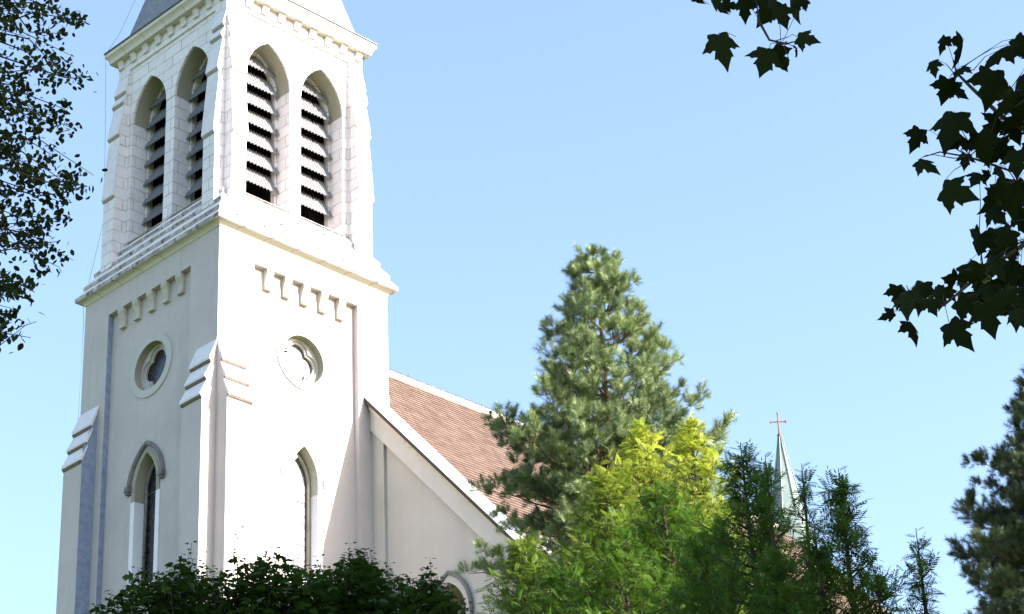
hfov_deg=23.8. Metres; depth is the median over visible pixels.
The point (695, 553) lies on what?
feathery tree
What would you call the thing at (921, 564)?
feathery tree
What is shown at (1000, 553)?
pine tree
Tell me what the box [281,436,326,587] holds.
lancet window
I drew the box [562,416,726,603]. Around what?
feathery tree
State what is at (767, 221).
sky
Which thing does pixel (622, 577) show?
feathery tree
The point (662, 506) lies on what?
feathery tree
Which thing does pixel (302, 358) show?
oculus window
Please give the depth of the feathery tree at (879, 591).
24.88 m
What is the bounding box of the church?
[56,0,888,613]
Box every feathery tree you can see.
[475,527,562,613]
[501,557,630,613]
[514,459,677,613]
[530,523,707,613]
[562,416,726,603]
[576,476,763,613]
[639,411,785,613]
[651,524,753,613]
[680,438,848,613]
[740,453,804,613]
[742,539,832,613]
[777,462,845,609]
[794,465,915,613]
[794,520,851,613]
[854,564,904,613]
[898,527,945,613]
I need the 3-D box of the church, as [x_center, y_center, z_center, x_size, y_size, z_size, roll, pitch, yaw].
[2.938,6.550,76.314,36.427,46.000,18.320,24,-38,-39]
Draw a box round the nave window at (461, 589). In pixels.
[439,571,473,613]
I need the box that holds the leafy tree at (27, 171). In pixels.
[0,0,107,353]
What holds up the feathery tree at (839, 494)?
on the ground
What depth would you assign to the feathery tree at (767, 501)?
26.53 m
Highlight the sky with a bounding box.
[0,0,1023,613]
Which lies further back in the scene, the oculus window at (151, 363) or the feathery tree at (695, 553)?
the oculus window at (151, 363)
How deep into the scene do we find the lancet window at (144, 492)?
63.53 m
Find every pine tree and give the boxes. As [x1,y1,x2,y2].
[453,241,756,613]
[944,364,1023,613]
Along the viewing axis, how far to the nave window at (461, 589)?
61.63 m
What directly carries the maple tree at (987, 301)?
on the ground
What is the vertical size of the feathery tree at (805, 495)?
9.532 m
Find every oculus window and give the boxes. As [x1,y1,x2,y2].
[130,333,171,397]
[277,328,329,391]
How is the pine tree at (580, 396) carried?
on the ground
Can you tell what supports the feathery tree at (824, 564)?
on the ground
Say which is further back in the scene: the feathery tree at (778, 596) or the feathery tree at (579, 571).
the feathery tree at (579, 571)
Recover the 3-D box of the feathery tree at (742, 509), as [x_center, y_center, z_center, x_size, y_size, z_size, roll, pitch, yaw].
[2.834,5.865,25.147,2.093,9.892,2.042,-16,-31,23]
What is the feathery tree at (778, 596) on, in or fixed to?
on the ground
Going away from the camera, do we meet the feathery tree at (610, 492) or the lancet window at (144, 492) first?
the feathery tree at (610, 492)
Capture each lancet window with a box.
[123,440,165,601]
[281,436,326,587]
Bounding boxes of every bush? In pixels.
[82,526,341,613]
[312,542,473,613]
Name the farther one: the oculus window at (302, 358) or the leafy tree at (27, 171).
the oculus window at (302, 358)
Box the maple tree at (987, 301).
[691,0,1023,351]
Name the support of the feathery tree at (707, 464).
on the ground
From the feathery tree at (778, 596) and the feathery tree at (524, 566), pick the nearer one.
the feathery tree at (778, 596)

